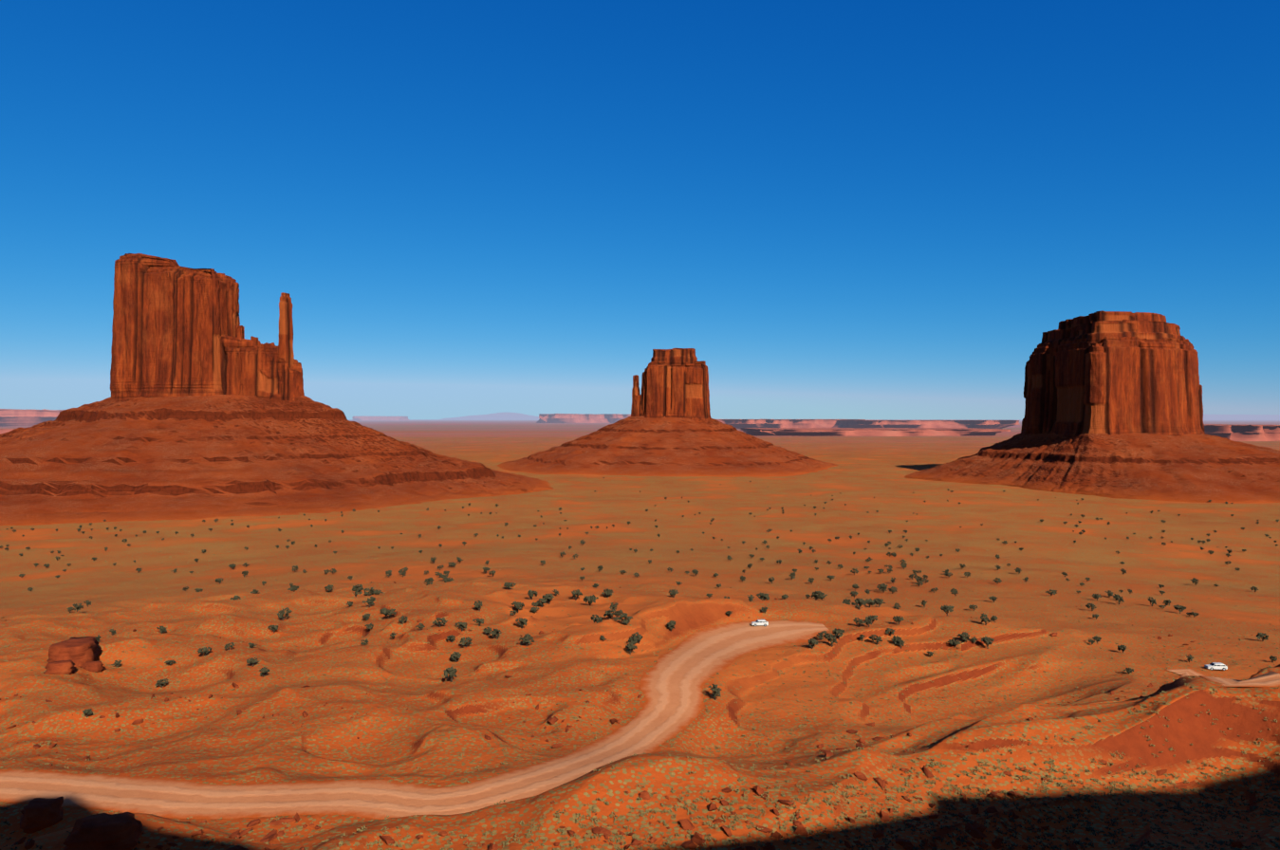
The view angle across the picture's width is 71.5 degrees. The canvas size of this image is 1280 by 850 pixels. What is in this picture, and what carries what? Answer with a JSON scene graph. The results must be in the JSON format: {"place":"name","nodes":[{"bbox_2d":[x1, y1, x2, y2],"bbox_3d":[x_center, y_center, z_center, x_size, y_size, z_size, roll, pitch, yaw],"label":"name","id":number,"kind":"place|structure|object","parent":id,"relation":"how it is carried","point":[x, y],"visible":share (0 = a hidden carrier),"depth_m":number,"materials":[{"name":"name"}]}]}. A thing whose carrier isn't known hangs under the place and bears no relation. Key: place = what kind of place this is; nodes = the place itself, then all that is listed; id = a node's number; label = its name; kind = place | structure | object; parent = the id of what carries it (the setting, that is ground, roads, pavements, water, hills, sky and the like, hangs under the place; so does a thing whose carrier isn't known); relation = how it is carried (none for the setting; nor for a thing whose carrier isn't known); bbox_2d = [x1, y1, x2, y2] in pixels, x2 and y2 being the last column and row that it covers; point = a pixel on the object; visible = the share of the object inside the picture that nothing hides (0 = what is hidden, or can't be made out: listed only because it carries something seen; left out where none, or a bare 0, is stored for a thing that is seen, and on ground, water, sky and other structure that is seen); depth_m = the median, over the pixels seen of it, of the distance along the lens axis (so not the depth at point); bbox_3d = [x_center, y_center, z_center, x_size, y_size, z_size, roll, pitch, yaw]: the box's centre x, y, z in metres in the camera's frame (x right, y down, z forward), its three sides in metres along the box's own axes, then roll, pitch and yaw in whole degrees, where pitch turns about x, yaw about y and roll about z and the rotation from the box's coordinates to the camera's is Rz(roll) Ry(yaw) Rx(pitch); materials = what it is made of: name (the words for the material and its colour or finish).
{"place":"outdoors","nodes":[
{"label":"outdoors","id":0,"kind":"place"},
{"bbox_2d":[0,408,64,417],"bbox_3d":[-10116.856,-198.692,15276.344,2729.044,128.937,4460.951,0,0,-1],"label":"mesa cliff","id":1,"kind":"structure","parent":0,"point":[28,413],"depth_m":13438.17,"materials":[{"name":"pink stone"}]},
{"bbox_2d":[352,416,408,418],"bbox_3d":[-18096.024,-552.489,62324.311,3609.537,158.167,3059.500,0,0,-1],"label":"mesa cliff","id":2,"kind":"structure","parent":0,"point":[380,417],"depth_m":61100.44,"materials":[{"name":"grey stone"}]},
{"bbox_2d":[0,620,829,819],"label":"dirt road","id":3,"kind":"structure","parent":0,"point":[675,680],"depth_m":122.13,"materials":[{"name":"beige soil"}]},
{"bbox_2d":[751,619,768,626],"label":"car","id":4,"kind":"object","parent":3,"relation":"on","point":[764,622],"visible":1,"depth_m":249.15,"materials":[{"name":"white paint"}]},
{"bbox_2d":[441,412,539,419],"bbox_3d":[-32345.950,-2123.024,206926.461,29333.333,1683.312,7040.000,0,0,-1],"label":"blue mountain","id":5,"kind":"structure","parent":0,"point":[507,416],"depth_m":205176.56,"materials":[{"name":"stone"}]},
{"bbox_2d":[538,413,630,418],"bbox_3d":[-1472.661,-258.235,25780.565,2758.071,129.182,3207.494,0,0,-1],"label":"mesa cliff","id":6,"kind":"structure","parent":0,"point":[578,416],"depth_m":24398.46,"materials":[{"name":"pink stone"}]},
{"bbox_2d":[630,374,640,416],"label":"rock spire","id":7,"kind":"structure","parent":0,"point":[636,389],"depth_m":2108.99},
{"bbox_2d":[0,419,1279,849],"bbox_3d":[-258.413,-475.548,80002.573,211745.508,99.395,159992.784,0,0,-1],"label":"desert ground","id":8,"kind":"structure","parent":0,"point":[431,721],"depth_m":221.81,"materials":[{"name":"orange sand"}]},
{"bbox_2d":[0,416,56,426],"bbox_3d":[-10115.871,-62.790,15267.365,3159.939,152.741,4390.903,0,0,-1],"label":"distant mesa","id":9,"kind":"structure","parent":8,"relation":"on","point":[9,421],"depth_m":13412.38,"materials":[{"name":"pink stone"}]},
{"bbox_2d":[19,797,63,834],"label":"outcrop rock","id":10,"kind":"object","parent":8,"relation":"on","point":[39,814],"visible":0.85,"depth_m":111.50,"materials":[{"name":"stone"}]},
{"bbox_2d":[43,660,76,674],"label":"outcrop rock","id":11,"kind":"object","parent":8,"relation":"on","point":[63,667],"visible":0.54,"depth_m":188.44,"materials":[{"name":"stone"}]},
{"bbox_2d":[46,636,102,667],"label":"outcrop rock","id":12,"kind":"object","parent":8,"relation":"on","point":[80,652],"visible":0.5,"depth_m":199.51,"materials":[{"name":"stone"}]},
{"bbox_2d":[80,660,105,672],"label":"outcrop rock","id":13,"kind":"object","parent":8,"relation":"on","point":[97,666],"visible":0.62,"depth_m":196.34,"materials":[{"name":"stone"}]},
{"bbox_2d":[62,812,143,849],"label":"outcrop rock","id":14,"kind":"object","parent":8,"relation":"on","point":[106,831],"visible":1,"depth_m":93.84,"materials":[{"name":"stone"}]},
{"bbox_2d":[0,394,553,525],"bbox_3d":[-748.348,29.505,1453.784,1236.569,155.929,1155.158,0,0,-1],"label":"talus slope","id":15,"kind":"structure","parent":8,"relation":"on","point":[141,458],"depth_m":1207.27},
{"bbox_2d":[110,253,240,400],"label":"butte","id":16,"kind":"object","parent":15,"relation":"on","point":[174,322],"depth_m":1446.82,"materials":[{"name":"brown stone"}]},
{"bbox_2d":[220,333,304,402],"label":"butte shoulder","id":17,"kind":"object","parent":15,"relation":"on","point":[250,367],"visible":0.83,"depth_m":1428.59},
{"bbox_2d":[235,325,244,338],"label":"rock pillar","id":18,"kind":"structure","parent":17,"relation":"on","point":[240,331],"depth_m":1453.63,"materials":[{"name":"stone"}]},
{"bbox_2d":[250,335,258,345],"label":"rock block","id":19,"kind":"structure","parent":17,"relation":"on","point":[254,340],"depth_m":1457.51,"materials":[{"name":"stone"}]},
{"bbox_2d":[277,292,294,384],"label":"rock spire","id":20,"kind":"structure","parent":17,"relation":"on","point":[286,341],"depth_m":1435.13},
{"bbox_2d":[352,418,409,420],"bbox_3d":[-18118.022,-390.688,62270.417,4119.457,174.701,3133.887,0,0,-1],"label":"distant mesa","id":21,"kind":"structure","parent":8,"relation":"on","point":[380,419],"depth_m":61012.04,"materials":[{"name":"stone"}]},
{"bbox_2d":[535,418,624,423],"bbox_3d":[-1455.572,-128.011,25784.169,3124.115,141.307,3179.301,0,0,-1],"label":"distant mesa","id":22,"kind":"structure","parent":8,"relation":"on","point":[577,420],"depth_m":24361.54,"materials":[{"name":"pink stone"}]},
{"bbox_2d":[0,581,1272,849],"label":"loose stones","id":23,"kind":"object","parent":8,"relation":"on","point":[977,830],"visible":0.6,"depth_m":101.83,"materials":[{"name":"red stone"}]},
{"bbox_2d":[0,463,1279,717],"bbox_3d":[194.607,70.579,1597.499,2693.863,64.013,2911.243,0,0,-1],"label":"desert shrubs","id":24,"kind":"object","parent":8,"relation":"on","point":[634,639],"visible":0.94,"depth_m":294.88,"materials":[{"name":"green plant"}]},
{"bbox_2d":[0,524,1279,849],"bbox_3d":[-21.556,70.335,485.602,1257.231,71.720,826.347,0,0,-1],"label":"scrub bushes","id":25,"kind":"object","parent":8,"relation":"on","point":[985,815],"visible":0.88,"depth_m":109.75,"materials":[{"name":"green plant"}]},
{"bbox_2d":[497,416,837,477],"bbox_3d":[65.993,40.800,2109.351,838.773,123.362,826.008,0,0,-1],"label":"talus slope","id":26,"kind":"structure","parent":8,"relation":"on","point":[640,446],"depth_m":1902.32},
{"bbox_2d":[632,393,642,416],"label":"mitten shoulder","id":27,"kind":"object","parent":26,"relation":"on","point":[637,410],"visible":0.48,"depth_m":2101.01},
{"bbox_2d":[639,360,711,420],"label":"butte","id":28,"kind":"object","parent":26,"relation":"on","point":[676,391],"depth_m":2068.22,"materials":[{"name":"brown stone"}]},
{"bbox_2d":[650,348,697,365],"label":"butte cap","id":29,"kind":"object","parent":28,"relation":"on","point":[679,357],"visible":0.9,"depth_m":2078.85,"materials":[{"name":"brown stone"}]},
{"bbox_2d":[723,423,837,428],"bbox_3d":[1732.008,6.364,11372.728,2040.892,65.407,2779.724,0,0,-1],"label":"distant mesa","id":30,"kind":"structure","parent":8,"relation":"on","point":[786,425],"depth_m":10205.77,"materials":[{"name":"pink stone"}]},
{"bbox_2d":[742,429,1004,436],"bbox_3d":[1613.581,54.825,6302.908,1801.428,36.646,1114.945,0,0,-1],"label":"distant mesa","id":31,"kind":"structure","parent":8,"relation":"on","point":[881,433],"depth_m":5871.31,"materials":[{"name":"pink stone"}]},
{"bbox_2d":[740,427,1010,431],"bbox_3d":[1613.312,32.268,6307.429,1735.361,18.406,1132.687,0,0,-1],"label":"distant mesa","id":32,"kind":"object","parent":8,"relation":"on","point":[859,429],"depth_m":5960.62,"materials":[{"name":"stone"}]},
{"bbox_2d":[831,424,1014,428],"bbox_3d":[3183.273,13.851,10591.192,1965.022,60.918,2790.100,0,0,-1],"label":"distant mesa","id":33,"kind":"structure","parent":8,"relation":"on","point":[998,426],"depth_m":9441.09,"materials":[{"name":"brown stone"}]},
{"bbox_2d":[904,432,1279,503],"bbox_3d":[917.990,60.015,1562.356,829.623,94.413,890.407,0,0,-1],"label":"talus slope","id":34,"kind":"structure","parent":8,"relation":"on","point":[1203,468],"depth_m":1382.24,"materials":[{"name":"stone"}]},
{"bbox_2d":[1020,336,1205,440],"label":"butte","id":35,"kind":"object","parent":34,"relation":"on","point":[1082,388],"depth_m":1476.65,"materials":[{"name":"brown stone"}]},
{"bbox_2d":[1038,319,1185,350],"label":"butte cap","id":36,"kind":"object","parent":35,"relation":"on","point":[1098,332],"visible":0.54,"depth_m":1500.21,"materials":[{"name":"brown stone"}]},
{"bbox_2d":[1057,310,1166,329],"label":"butte cap","id":37,"kind":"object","parent":36,"relation":"on","point":[1102,315],"visible":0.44,"depth_m":1515.09,"materials":[{"name":"brown stone"}]},
{"bbox_2d":[1204,662,1227,670],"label":"car","id":38,"kind":"object","parent":8,"relation":"on","point":[1212,666],"visible":1,"depth_m":222.77,"materials":[{"name":"white paint"}]},
{"bbox_2d":[1204,431,1279,441],"bbox_3d":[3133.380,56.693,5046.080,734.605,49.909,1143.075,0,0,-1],"label":"distant mesa","id":39,"kind":"structure","parent":8,"relation":"on","point":[1255,436],"depth_m":4540.51,"materials":[{"name":"pink stone"}]},
{"bbox_2d":[0,0,1279,419],"label":"sky","id":40,"kind":"structure","parent":0,"point":[844,209],"materials":[{"name":"blue"}]},
{"bbox_2d":[716,419,865,424],"bbox_3d":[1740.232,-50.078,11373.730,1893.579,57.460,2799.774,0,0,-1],"label":"mesa cliff","id":41,"kind":"structure","parent":0,"point":[768,421],"depth_m":10224.42,"materials":[{"name":"stone"}]},
{"bbox_2d":[836,420,1020,425],"bbox_3d":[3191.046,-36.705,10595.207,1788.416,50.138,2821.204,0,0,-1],"label":"mesa cliff","id":42,"kind":"structure","parent":0,"point":[920,422],"depth_m":9409.94,"materials":[{"name":"brown stone"}]},
{"bbox_2d":[1165,668,1279,686],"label":"dirt road","id":43,"kind":"structure","parent":0,"point":[1270,678],"depth_m":138.36,"materials":[{"name":"beige soil"}]},
{"bbox_2d":[1203,414,1279,420],"bbox_3d":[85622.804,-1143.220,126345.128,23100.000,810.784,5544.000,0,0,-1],"label":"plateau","id":44,"kind":"structure","parent":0,"point":[1241,417],"depth_m":124777.94,"materials":[{"name":"stone"}]},
{"bbox_2d":[1204,424,1279,433],"bbox_3d":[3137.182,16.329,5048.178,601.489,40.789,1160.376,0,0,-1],"label":"mesa cliff","id":45,"kind":"structure","parent":0,"point":[1223,428],"depth_m":4564.01,"materials":[{"name":"stone"}]}
]}

